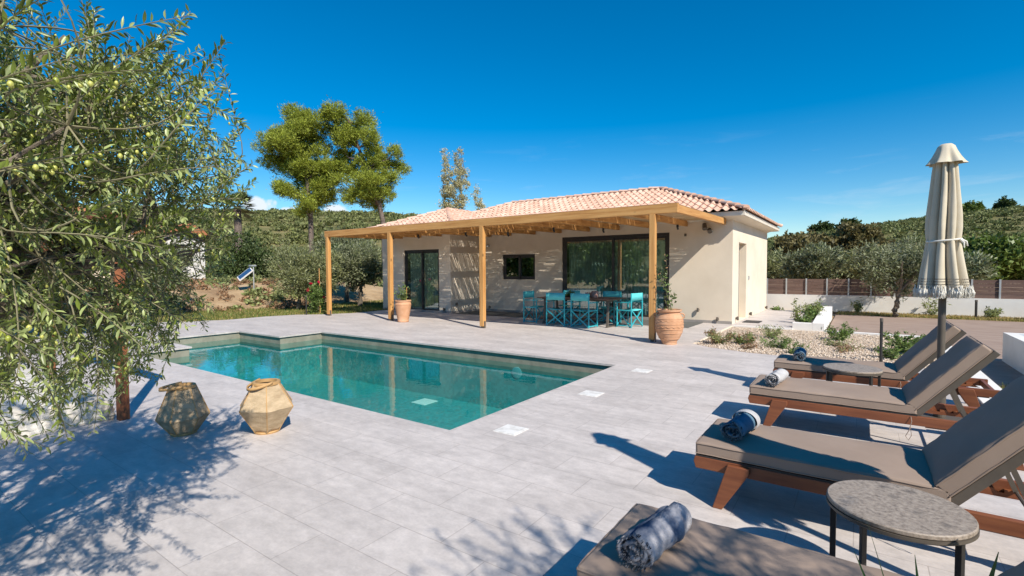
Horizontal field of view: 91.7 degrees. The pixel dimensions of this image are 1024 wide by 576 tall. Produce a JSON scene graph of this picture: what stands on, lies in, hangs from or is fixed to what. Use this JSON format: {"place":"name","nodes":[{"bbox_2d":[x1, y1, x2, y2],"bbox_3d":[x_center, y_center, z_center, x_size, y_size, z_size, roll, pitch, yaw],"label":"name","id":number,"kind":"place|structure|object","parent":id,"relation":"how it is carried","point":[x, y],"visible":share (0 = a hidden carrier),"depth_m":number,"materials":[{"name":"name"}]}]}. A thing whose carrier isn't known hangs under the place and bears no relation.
{"place":"outdoors","nodes":[
{"label":"outdoors","id":0,"kind":"place"},
{"bbox_2d":[8,299,386,326],"bbox_3d":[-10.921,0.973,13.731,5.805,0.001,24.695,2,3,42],"label":"lawn","id":1,"kind":"structure","parent":0,"point":[278,312],"depth_m":17.18,"materials":[{"name":"green plant"}]},
{"bbox_2d":[105,238,202,310],"bbox_3d":[-11.362,-0.360,15.943,3.170,2.715,2.872,1,2,35],"label":"olive tree","id":2,"kind":"object","parent":1,"relation":"on","point":[184,281],"visible":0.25,"depth_m":15.54,"materials":[{"name":"green plant"}]},
{"bbox_2d":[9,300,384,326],"bbox_3d":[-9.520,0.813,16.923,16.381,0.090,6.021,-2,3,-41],"label":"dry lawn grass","id":3,"kind":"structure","parent":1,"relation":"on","point":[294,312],"depth_m":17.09,"materials":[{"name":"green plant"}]},
{"bbox_2d":[254,233,348,309],"bbox_3d":[-7.803,-0.591,18.493,3.474,2.976,3.257,0,2,10],"label":"olive tree","id":4,"kind":"object","parent":1,"relation":"on","point":[300,273],"visible":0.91,"depth_m":17.70,"materials":[{"name":"green plant"}]},
{"bbox_2d":[303,273,326,312],"bbox_3d":[-6.466,0.153,16.416,0.826,1.610,0.898,-1,2,-23],"label":"rose bush","id":5,"kind":"object","parent":1,"relation":"on","point":[316,295],"visible":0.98,"depth_m":16.33,"materials":[{"name":"green plant"}]},
{"bbox_2d":[321,238,382,305],"bbox_3d":[-6.463,-0.674,20.148,3.140,3.029,2.789,1,2,35],"label":"olive tree","id":6,"kind":"object","parent":1,"relation":"on","point":[359,270],"visible":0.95,"depth_m":19.68,"materials":[{"name":"green plant"}]},
{"bbox_2d":[0,310,1023,575],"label":"patio pavement","id":7,"kind":"structure","parent":0,"point":[568,480],"depth_m":3.36,"materials":[{"name":"tile"}]},
{"bbox_2d":[3,198,102,339],"bbox_3d":[-10.459,-0.571,10.166,4.061,3.562,2.884,-1,2,-12],"label":"olive tree","id":8,"kind":"object","parent":7,"relation":"on","point":[21,267],"visible":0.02,"depth_m":9.79,"materials":[{"name":"green plant"}]},
{"bbox_2d":[0,361,115,441],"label":"low wall","id":9,"kind":"structure","parent":7,"relation":"on","point":[34,428],"depth_m":4.49,"materials":[{"name":"white stone"}]},
{"bbox_2d":[42,213,129,420],"bbox_3d":[-4.725,0.229,5.409,2.700,2.000,0.100,1,2,35],"label":"timber frame","id":10,"kind":"object","parent":7,"relation":"on","point":[123,410],"visible":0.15,"depth_m":4.69,"materials":[{"name":"brown wood"}]},
{"bbox_2d":[0,0,258,460],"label":"olive tree","id":11,"kind":"object","parent":7,"relation":"on","point":[39,160],"visible":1,"depth_m":1.79,"materials":[{"name":"green plant"}]},
{"bbox_2d":[155,381,209,436],"bbox_3d":[-2.851,1.043,4.307,0.400,0.435,0.348,1,2,24],"label":"lantern","id":12,"kind":"object","parent":7,"relation":"on","point":[184,410],"visible":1,"depth_m":4.21,"materials":[{"name":"wicker"}]},
{"bbox_2d":[239,378,293,434],"bbox_3d":[-2.148,1.029,4.351,0.487,0.455,0.423,0,2,4],"label":"lantern","id":13,"kind":"object","parent":7,"relation":"on","point":[266,406],"visible":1,"depth_m":4.23,"materials":[{"name":"wicker"}]},
{"bbox_2d":[135,331,614,429],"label":"swimming pool","id":14,"kind":"structure","parent":7,"relation":"in","point":[446,387],"depth_m":9.60,"materials":[{"name":"liquid"}]},
{"bbox_2d":[162,338,379,360],"bbox_3d":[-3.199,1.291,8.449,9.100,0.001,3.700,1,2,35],"label":"wall","id":15,"kind":"structure","parent":14,"relation":"in","point":[228,346],"depth_m":10.53,"materials":[{"name":"tile"}]},
{"bbox_2d":[395,300,410,321],"bbox_3d":[-2.993,0.631,13.648,0.452,0.600,0.452,1,2,35],"label":"terracotta pot","id":16,"kind":"object","parent":7,"relation":"on","point":[402,307],"visible":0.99,"depth_m":13.49,"materials":[{"name":"orange ceramic"}]},
{"bbox_2d":[394,283,409,299],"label":"potted shrub","id":17,"kind":"object","parent":16,"relation":"in","point":[402,297],"visible":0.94,"depth_m":13.61,"materials":[{"name":"green plant"}]},
{"bbox_2d":[493,424,528,435],"bbox_3d":[-0.009,1.244,4.358,0.232,0.006,0.232,1,2,35],"label":"skimmer lid","id":18,"kind":"object","parent":7,"relation":"on","point":[511,430],"visible":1,"depth_m":4.34,"materials":[{"name":"white plastic"}]},
{"bbox_2d":[324,202,725,341],"bbox_3d":[-0.208,-0.455,14.188,11.000,2.710,4.147,1,2,35],"label":"pergola","id":19,"kind":"object","parent":7,"relation":"on","point":[677,214],"visible":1,"depth_m":12.12,"materials":[{"name":"brown wood"}]},
{"bbox_2d":[523,291,545,322],"bbox_3d":[0.635,0.504,13.466,0.478,0.838,0.552,1,2,35],"label":"director chair","id":20,"kind":"object","parent":7,"relation":"on","point":[527,294],"visible":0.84,"depth_m":13.47,"materials":[{"name":"teal paint"}]},
{"bbox_2d":[546,293,572,326],"bbox_3d":[1.202,0.531,12.641,0.552,0.838,0.478,1,2,32],"label":"director chair","id":21,"kind":"object","parent":7,"relation":"on","point":[553,297],"visible":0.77,"depth_m":12.50,"materials":[{"name":"teal fabric"}]},
{"bbox_2d":[556,290,579,321],"bbox_3d":[1.557,0.488,13.806,0.552,0.838,0.478,1,2,35],"label":"director chair","id":22,"kind":"object","parent":7,"relation":"on","point":[576,291],"visible":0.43,"depth_m":13.86,"materials":[{"name":"teal paint"}]},
{"bbox_2d":[366,187,782,327],"bbox_3d":[2.066,-1.313,17.637,12.455,4.223,7.985,1,2,35],"label":"villa","id":23,"kind":"object","parent":7,"relation":"on","point":[716,273],"visible":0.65,"depth_m":15.44,"materials":[{"name":"paint"}]},
{"bbox_2d":[405,249,438,310],"bbox_3d":[-3.064,-0.248,17.020,1.660,2.120,0.103,1,2,35],"label":"bedroom sliding door","id":24,"kind":"structure","parent":23,"relation":"in","point":[407,252],"depth_m":17.01,"materials":[{"name":"brown metal"}]},
{"bbox_2d":[503,254,534,279],"bbox_3d":[0.261,-0.698,16.502,1.300,0.830,0.090,1,2,35],"label":"small window","id":25,"kind":"structure","parent":23,"relation":"in","point":[519,256],"depth_m":16.48,"materials":[{"name":"brown metal"}]},
{"bbox_2d":[563,233,668,316],"bbox_3d":[2.966,-0.337,14.587,3.340,2.420,0.103,1,2,35],"label":"sliding door","id":26,"kind":"structure","parent":23,"relation":"in","point":[659,235],"depth_m":14.55,"materials":[{"name":"brown metal"}]},
{"bbox_2d":[537,296,625,327],"bbox_3d":[1.792,0.589,12.889,2.060,0.700,1.002,1,2,35],"label":"dining table","id":27,"kind":"object","parent":7,"relation":"on","point":[610,299],"visible":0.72,"depth_m":12.62,"materials":[{"name":"brown wood"}]},
{"bbox_2d":[570,293,598,328],"bbox_3d":[1.781,0.544,12.210,0.552,0.838,0.478,1,3,40],"label":"director chair","id":28,"kind":"object","parent":7,"relation":"on","point":[578,297],"visible":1,"depth_m":12.15,"materials":[{"name":"teal paint"}]},
{"bbox_2d":[578,390,603,396],"bbox_3d":[0.896,1.196,5.628,0.232,0.006,0.232,1,2,35],"label":"skimmer lid","id":29,"kind":"object","parent":7,"relation":"on","point":[590,393],"visible":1,"depth_m":5.62,"materials":[{"name":"white plastic"}]},
{"bbox_2d":[596,291,620,323],"bbox_3d":[2.547,0.509,13.111,0.552,0.838,0.478,1,3,37],"label":"director chair","id":30,"kind":"object","parent":7,"relation":"on","point":[611,293],"visible":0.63,"depth_m":13.15,"materials":[{"name":"teal paint"}]},
{"bbox_2d":[615,293,642,327],"bbox_3d":[2.897,0.537,12.271,0.552,0.838,0.478,-2,3,-45],"label":"director chair","id":31,"kind":"object","parent":7,"relation":"on","point":[636,297],"visible":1,"depth_m":12.22,"materials":[{"name":"teal paint"}]},
{"bbox_2d":[654,308,684,344],"bbox_3d":[2.971,0.730,9.386,0.545,0.655,0.532,1,2,35],"label":"terracotta pot","id":32,"kind":"object","parent":7,"relation":"on","point":[669,326],"visible":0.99,"depth_m":9.20,"materials":[{"name":"orange ceramic"}]},
{"bbox_2d":[656,254,676,309],"bbox_3d":[2.946,-0.086,9.412,0.221,1.189,0.391,-2,2,-36],"label":"climbing plant","id":33,"kind":"object","parent":32,"relation":"in","point":[671,296],"visible":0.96,"depth_m":9.41,"materials":[{"name":"green plant"}]},
{"bbox_2d":[576,503,1023,575],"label":"sun lounger","id":34,"kind":"object","parent":7,"relation":"on","point":[702,548],"visible":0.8,"depth_m":1.76,"materials":[{"name":"taupe fabric"},{"name":"oiled hardwood"},{"name":"taupe metal"}]},
{"bbox_2d":[616,502,691,571],"bbox_3d":[0.524,0.898,1.812,0.142,0.132,0.335,2,3,44],"label":"rolled towel","id":35,"kind":"object","parent":34,"relation":"on","point":[648,541],"visible":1,"depth_m":1.74,"materials":[{"name":"blue fabric"}]},
{"bbox_2d":[822,363,883,386],"bbox_3d":[3.282,0.992,4.799,0.486,0.452,0.486,0,2,10],"label":"side table","id":36,"kind":"object","parent":7,"relation":"on","point":[830,369],"visible":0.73,"depth_m":4.74,"materials":[{"name":"grey stone"}]},
{"bbox_2d":[694,375,1023,538],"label":"sun lounger","id":37,"kind":"object","parent":7,"relation":"on","point":[980,449],"visible":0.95,"depth_m":2.62,"materials":[{"name":"taupe fabric"},{"name":"oiled hardwood"},{"name":"dark bronze metal"}]},
{"bbox_2d":[720,409,760,442],"bbox_3d":[1.418,0.852,3.090,0.156,0.132,0.365,2,3,41],"label":"rolled towel","id":38,"kind":"object","parent":37,"relation":"on","point":[739,426],"visible":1,"depth_m":3.00,"materials":[{"name":"blue fabric"}]},
{"bbox_2d":[748,336,1023,470],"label":"sun lounger","id":39,"kind":"object","parent":7,"relation":"on","point":[928,388],"visible":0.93,"depth_m":3.98,"materials":[{"name":"taupe fabric"},{"name":"oiled hardwood"},{"name":"dark bronze metal"}]},
{"bbox_2d":[764,368,788,386],"bbox_3d":[2.390,0.803,4.484,0.132,0.125,0.365,2,3,41],"label":"rolled towel","id":40,"kind":"object","parent":39,"relation":"on","point":[776,377],"visible":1,"depth_m":4.38,"materials":[{"name":"white fabric"}]},
{"bbox_2d":[773,320,999,406],"bbox_3d":[3.896,0.765,5.338,1.872,0.863,0.662,1,2,35],"label":"sun lounger","id":41,"kind":"object","parent":7,"relation":"on","point":[909,364],"visible":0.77,"depth_m":5.05,"materials":[{"name":"taupe fabric"},{"name":"oiled hardwood"},{"name":"dark bronze metal"}]},
{"bbox_2d":[793,347,806,361],"bbox_3d":[3.291,0.759,5.684,0.143,0.121,0.366,1,2,31],"label":"rolled towel","id":42,"kind":"object","parent":41,"relation":"on","point":[799,354],"visible":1,"depth_m":5.56,"materials":[{"name":"blue fabric"}]},
{"bbox_2d":[826,480,979,575],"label":"side table","id":43,"kind":"object","parent":7,"relation":"on","point":[904,513],"visible":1,"depth_m":1.94,"materials":[{"name":"grey stone"}]},
{"bbox_2d":[854,526,998,575],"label":"yucca plant","id":44,"kind":"object","parent":7,"relation":"on","point":[992,571],"visible":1,"depth_m":0.96,"materials":[{"name":"green plant"}]},
{"bbox_2d":[913,143,974,420],"bbox_3d":[3.953,-0.044,4.558,0.560,2.535,0.560,1,2,35],"label":"parasol","id":45,"kind":"object","parent":7,"relation":"on","point":[943,275],"visible":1,"depth_m":4.46,"materials":[{"name":"beige fabric"}]},
{"bbox_2d":[0,0,1023,237],"label":"sky","id":46,"kind":"structure","parent":0,"point":[800,113],"materials":[{"name":"blue"}]},
{"bbox_2d":[9,212,1023,362],"bbox_3d":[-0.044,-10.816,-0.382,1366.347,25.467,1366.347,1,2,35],"label":"ground","id":47,"kind":"structure","parent":0,"point":[370,292],"depth_m":23.46,"materials":[{"name":"brown soil"}]},
{"bbox_2d":[131,223,208,282],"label":"white house","id":48,"kind":"structure","parent":47,"relation":"on","point":[192,271],"depth_m":32.16,"materials":[{"name":"paint"}]},
{"bbox_2d":[20,274,326,313],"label":"bank vegetation","id":49,"kind":"object","parent":47,"relation":"on","point":[256,291],"visible":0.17,"depth_m":20.63,"materials":[{"name":"green plant"}]},
{"bbox_2d":[221,191,260,251],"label":"palm tree","id":50,"kind":"object","parent":47,"relation":"on","point":[238,209],"visible":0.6,"depth_m":30.01,"materials":[{"name":"green plant"}]},
{"bbox_2d":[202,224,281,279],"bbox_3d":[-13.430,-1.495,24.926,3.865,3.347,3.281,-1,2,-27],"label":"bush","id":51,"kind":"object","parent":47,"relation":"on","point":[250,252],"visible":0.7,"depth_m":24.59,"materials":[{"name":"green plant"}]},
{"bbox_2d":[237,265,255,288],"bbox_3d":[-11.121,-0.290,20.834,0.735,1.359,0.530,-1,2,-29],"label":"solar lamp","id":52,"kind":"object","parent":47,"relation":"on","point":[245,273],"visible":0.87,"depth_m":20.81,"materials":[{"name":"blue metal"}]},
{"bbox_2d":[81,203,420,280],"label":"grove vegetation","id":53,"kind":"object","parent":47,"relation":"on","point":[298,239],"visible":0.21,"depth_m":87.92,"materials":[{"name":"green plant"}]},
{"bbox_2d":[89,204,418,286],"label":"hillside shrubbery","id":54,"kind":"object","parent":47,"relation":"on","point":[333,218],"visible":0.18,"depth_m":87.68,"materials":[{"name":"green plant"}]},
{"bbox_2d":[250,101,345,252],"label":"pine tree","id":55,"kind":"object","parent":47,"relation":"on","point":[294,142],"visible":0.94,"depth_m":40.97,"materials":[{"name":"green plant"}]},
{"bbox_2d":[308,225,376,281],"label":"olive tree","id":56,"kind":"object","parent":47,"relation":"on","point":[320,243],"visible":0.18,"depth_m":26.43,"materials":[{"name":"green plant"}]},
{"bbox_2d":[317,241,377,301],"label":"olive tree","id":57,"kind":"object","parent":47,"relation":"on","point":[346,292],"visible":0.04,"depth_m":22.55,"materials":[{"name":"green plant"}]},
{"bbox_2d":[312,95,412,272],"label":"pine tree","id":58,"kind":"object","parent":47,"relation":"on","point":[371,188],"visible":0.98,"depth_m":41.13,"materials":[{"name":"green plant"}]},
{"bbox_2d":[435,148,458,208],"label":"poplar tree","id":59,"kind":"object","parent":47,"relation":"on","point":[445,204],"visible":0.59,"depth_m":69.26,"materials":[{"name":"green plant"}]},
{"bbox_2d":[443,146,470,209],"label":"poplar tree","id":60,"kind":"object","parent":47,"relation":"on","point":[460,182],"visible":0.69,"depth_m":69.37,"materials":[{"name":"green plant"}]},
{"bbox_2d":[470,185,485,209],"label":"poplar tree","id":61,"kind":"object","parent":47,"relation":"on","point":[480,203],"visible":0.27,"depth_m":69.92,"materials":[{"name":"green plant"}]},
{"bbox_2d":[732,325,792,329],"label":"path kerb","id":62,"kind":"structure","parent":47,"relation":"on","point":[761,327],"depth_m":12.02,"materials":[{"name":"white paint"}]},
{"bbox_2d":[767,246,795,278],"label":"olive tree","id":63,"kind":"object","parent":47,"relation":"on","point":[772,269],"visible":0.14,"depth_m":27.37,"materials":[{"name":"green plant"}]},
{"bbox_2d":[767,229,833,278],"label":"oak tree","id":64,"kind":"object","parent":47,"relation":"on","point":[785,242],"visible":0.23,"depth_m":40.75,"materials":[{"name":"green leaf"},{"name":"bark"}]},
{"bbox_2d":[772,240,847,291],"bbox_3d":[15.321,-0.942,25.415,3.622,2.985,4.023,1,2,35],"label":"olive tree","id":65,"kind":"object","parent":47,"relation":"on","point":[809,262],"visible":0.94,"depth_m":24.62,"materials":[{"name":"green plant"}]},
{"bbox_2d":[792,306,831,331],"bbox_3d":[7.886,0.772,12.959,0.640,0.380,3.690,1,2,35],"label":"planter","id":66,"kind":"object","parent":47,"relation":"on","point":[823,319],"visible":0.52,"depth_m":11.61,"materials":[{"name":"white paint"}]},
{"bbox_2d":[795,314,814,322],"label":"planter shrub","id":67,"kind":"object","parent":66,"relation":"in","point":[805,319],"visible":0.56,"depth_m":11.84,"materials":[{"name":"green plant"}]},
{"bbox_2d":[802,305,820,319],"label":"planter shrub","id":68,"kind":"object","parent":66,"relation":"in","point":[811,312],"visible":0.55,"depth_m":12.64,"materials":[{"name":"green plant"}]},
{"bbox_2d":[802,299,824,312],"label":"planter shrub","id":69,"kind":"object","parent":66,"relation":"in","point":[815,304],"visible":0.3,"depth_m":13.46,"materials":[{"name":"green plant"}]},
{"bbox_2d":[807,220,834,232],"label":"crest tree","id":70,"kind":"object","parent":47,"relation":"on","point":[822,226],"visible":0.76,"depth_m":160.98,"materials":[{"name":"green plant"}]},
{"bbox_2d":[833,217,861,233],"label":"crest tree","id":71,"kind":"object","parent":47,"relation":"on","point":[853,220],"visible":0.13,"depth_m":123.13,"materials":[{"name":"green plant"}]},
{"bbox_2d":[824,221,903,282],"bbox_3d":[27.549,-2.708,39.419,7.378,5.412,6.587,1,2,35],"label":"oak tree","id":72,"kind":"object","parent":47,"relation":"on","point":[855,234],"visible":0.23,"depth_m":39.31,"materials":[{"name":"green plant"}]},
{"bbox_2d":[838,240,923,289],"bbox_3d":[17.534,-0.798,22.960,4.201,2.854,3.153,1,2,35],"label":"olive tree","id":73,"kind":"object","parent":47,"relation":"on","point":[849,268],"visible":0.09,"depth_m":23.29,"materials":[{"name":"green plant"}]},
{"bbox_2d":[766,294,1023,317],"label":"boundary wall","id":74,"kind":"structure","parent":47,"relation":"on","point":[1013,308],"depth_m":15.63,"materials":[{"name":"white paint"}]},
{"bbox_2d":[766,278,1023,298],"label":"slat fence","id":75,"kind":"object","parent":74,"relation":"on","point":[986,289],"visible":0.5,"depth_m":16.38,"materials":[{"name":"wood"}]},
{"bbox_2d":[767,205,1023,278],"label":"hillside vegetation","id":76,"kind":"object","parent":47,"relation":"on","point":[1000,210],"visible":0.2,"depth_m":115.69,"materials":[{"name":"green plant"}]},
{"bbox_2d":[767,205,1023,247],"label":"vegetation","id":77,"kind":"object","parent":47,"relation":"on","point":[922,230],"visible":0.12,"depth_m":113.01,"materials":[{"name":"green plant"}]},
{"bbox_2d":[908,247,997,283],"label":"olive tree","id":78,"kind":"object","parent":47,"relation":"on","point":[978,268],"visible":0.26,"depth_m":20.89,"materials":[{"name":"green plant"}]},
{"bbox_2d":[945,346,1001,404],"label":"side kerb","id":79,"kind":"structure","parent":47,"relation":"on","point":[991,383],"depth_m":5.88,"materials":[{"name":"white paint"}]},
{"bbox_2d":[962,200,985,211],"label":"crest tree","id":80,"kind":"object","parent":47,"relation":"on","point":[971,206],"visible":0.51,"depth_m":155.32,"materials":[{"name":"green plant"}]},
{"bbox_2d":[963,246,1012,283],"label":"citrus tree","id":81,"kind":"object","parent":47,"relation":"on","point":[998,272],"visible":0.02,"depth_m":26.50,"materials":[{"name":"green plant"}]},
{"bbox_2d":[962,228,1023,287],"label":"citrus tree","id":82,"kind":"object","parent":47,"relation":"on","point":[1007,252],"visible":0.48,"depth_m":27.83,"materials":[{"name":"green plant"}]},
{"bbox_2d":[990,195,1020,209],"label":"crest tree","id":83,"kind":"object","parent":47,"relation":"on","point":[1003,202],"visible":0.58,"depth_m":153.54,"materials":[{"name":"green plant"}]},
{"bbox_2d":[734,309,804,327],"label":"side path","id":84,"kind":"structure","parent":0,"point":[777,318],"depth_m":13.96,"materials":[{"name":"concrete"}]},
{"bbox_2d":[790,298,803,321],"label":"sapling","id":85,"kind":"object","parent":84,"relation":"on","point":[796,311],"visible":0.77,"depth_m":13.00,"materials":[{"name":"green plant"}]},
{"bbox_2d":[696,327,936,367],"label":"gravel ground","id":86,"kind":"structure","parent":0,"point":[816,332],"depth_m":9.47,"materials":[{"name":"beige gravel"}]},
{"bbox_2d":[704,328,735,344],"bbox_3d":[3.972,0.927,9.473,0.615,0.446,0.829,1,2,35],"label":"shrub","id":87,"kind":"object","parent":86,"relation":"on","point":[714,336],"visible":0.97,"depth_m":9.36,"materials":[{"name":"green plant"}]},
{"bbox_2d":[726,329,756,344],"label":"shrub","id":88,"kind":"object","parent":86,"relation":"on","point":[739,339],"visible":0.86,"depth_m":9.39,"materials":[{"name":"green plant"}]},
{"bbox_2d":[740,342,763,349],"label":"shrub","id":89,"kind":"object","parent":86,"relation":"on","point":[747,346],"visible":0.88,"depth_m":8.74,"materials":[{"name":"green plant"}]},
{"bbox_2d":[755,324,783,338],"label":"shrub","id":90,"kind":"object","parent":86,"relation":"on","point":[775,332],"visible":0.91,"depth_m":10.24,"materials":[{"name":"green plant"}]},
{"bbox_2d":[758,332,796,348],"bbox_3d":[4.806,0.993,8.955,0.639,0.348,0.663,1,2,35],"label":"shrub","id":91,"kind":"object","parent":86,"relation":"on","point":[774,345],"visible":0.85,"depth_m":8.91,"materials":[{"name":"green plant"}]},
{"bbox_2d":[782,339,812,353],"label":"shrub","id":92,"kind":"object","parent":86,"relation":"on","point":[794,347],"visible":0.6,"depth_m":8.29,"materials":[{"name":"green plant"}]},
{"bbox_2d":[819,335,852,346],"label":"shrub","id":93,"kind":"object","parent":86,"relation":"on","point":[833,342],"visible":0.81,"depth_m":9.11,"materials":[{"name":"green plant"}]},
{"bbox_2d":[821,321,858,341],"bbox_3d":[6.449,0.882,9.780,0.638,0.481,0.563,1,2,35],"label":"shrub","id":94,"kind":"object","parent":86,"relation":"on","point":[844,333],"visible":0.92,"depth_m":9.72,"materials":[{"name":"green plant"}]},
{"bbox_2d":[833,340,865,352],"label":"shrub","id":95,"kind":"object","parent":86,"relation":"on","point":[841,348],"visible":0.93,"depth_m":8.47,"materials":[{"name":"green plant"}]},
{"bbox_2d":[879,318,883,361],"bbox_3d":[5.555,0.784,7.474,0.044,0.660,0.045,1,2,35],"label":"bollard light","id":96,"kind":"object","parent":86,"relation":"on","point":[881,341],"visible":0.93,"depth_m":7.46,"materials":[{"name":"brown metal"}]},
{"bbox_2d":[873,343,902,360],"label":"shrub","id":97,"kind":"object","parent":86,"relation":"on","point":[891,354],"visible":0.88,"depth_m":7.74,"materials":[{"name":"green plant"}]},
{"bbox_2d":[883,329,925,352],"bbox_3d":[6.504,0.934,8.284,0.699,0.511,0.753,-1,2,-21],"label":"shrub","id":98,"kind":"object","parent":86,"relation":"on","point":[903,343],"visible":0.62,"depth_m":8.24,"materials":[{"name":"green plant"}]},
{"bbox_2d":[804,310,1017,321],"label":"dry grass ground","id":99,"kind":"structure","parent":0,"point":[925,316],"depth_m":14.30,"materials":[{"name":"brown plant"}]},
{"bbox_2d":[850,297,863,312],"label":"wall plant","id":100,"kind":"object","parent":99,"relation":"on","point":[858,307],"depth_m":15.88,"materials":[{"name":"green plant"}]},
{"bbox_2d":[836,310,1023,321],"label":"grass strip","id":101,"kind":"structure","parent":99,"relation":"on","point":[1004,318],"depth_m":14.59,"materials":[{"name":"green plant"}]},
{"bbox_2d":[920,297,950,314],"bbox_3d":[12.651,0.566,14.867,0.570,0.636,0.636,-1,2,-25],"label":"wall plant","id":102,"kind":"object","parent":99,"relation":"on","point":[927,305],"depth_m":14.93,"materials":[{"name":"green plant"}]},
{"bbox_2d":[981,306,1003,317],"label":"wall plant","id":103,"kind":"object","parent":99,"relation":"on","point":[995,312],"depth_m":14.08,"materials":[{"name":"green plant"}]},
{"bbox_2d":[830,315,1023,386],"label":"driveway pavement","id":104,"kind":"structure","parent":0,"point":[998,371],"depth_m":11.82,"materials":[{"name":"beige concrete"}]},
{"bbox_2d":[825,330,919,337],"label":"kerb","id":105,"kind":"structure","parent":104,"relation":"on","point":[878,334],"depth_m":10.56,"materials":[{"name":"white paint"}]},
{"bbox_2d":[848,227,925,316],"bbox_3d":[11.458,-0.419,14.583,2.742,2.756,2.568,1,2,35],"label":"olive tree","id":106,"kind":"object","parent":104,"relation":"on","point":[885,266],"visible":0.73,"depth_m":14.43,"materials":[{"name":"green plant"}]},
{"bbox_2d":[1002,332,1023,374],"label":"low wall","id":107,"kind":"structure","parent":104,"relation":"on","point":[1013,351],"depth_m":7.10,"materials":[{"name":"white paint"}]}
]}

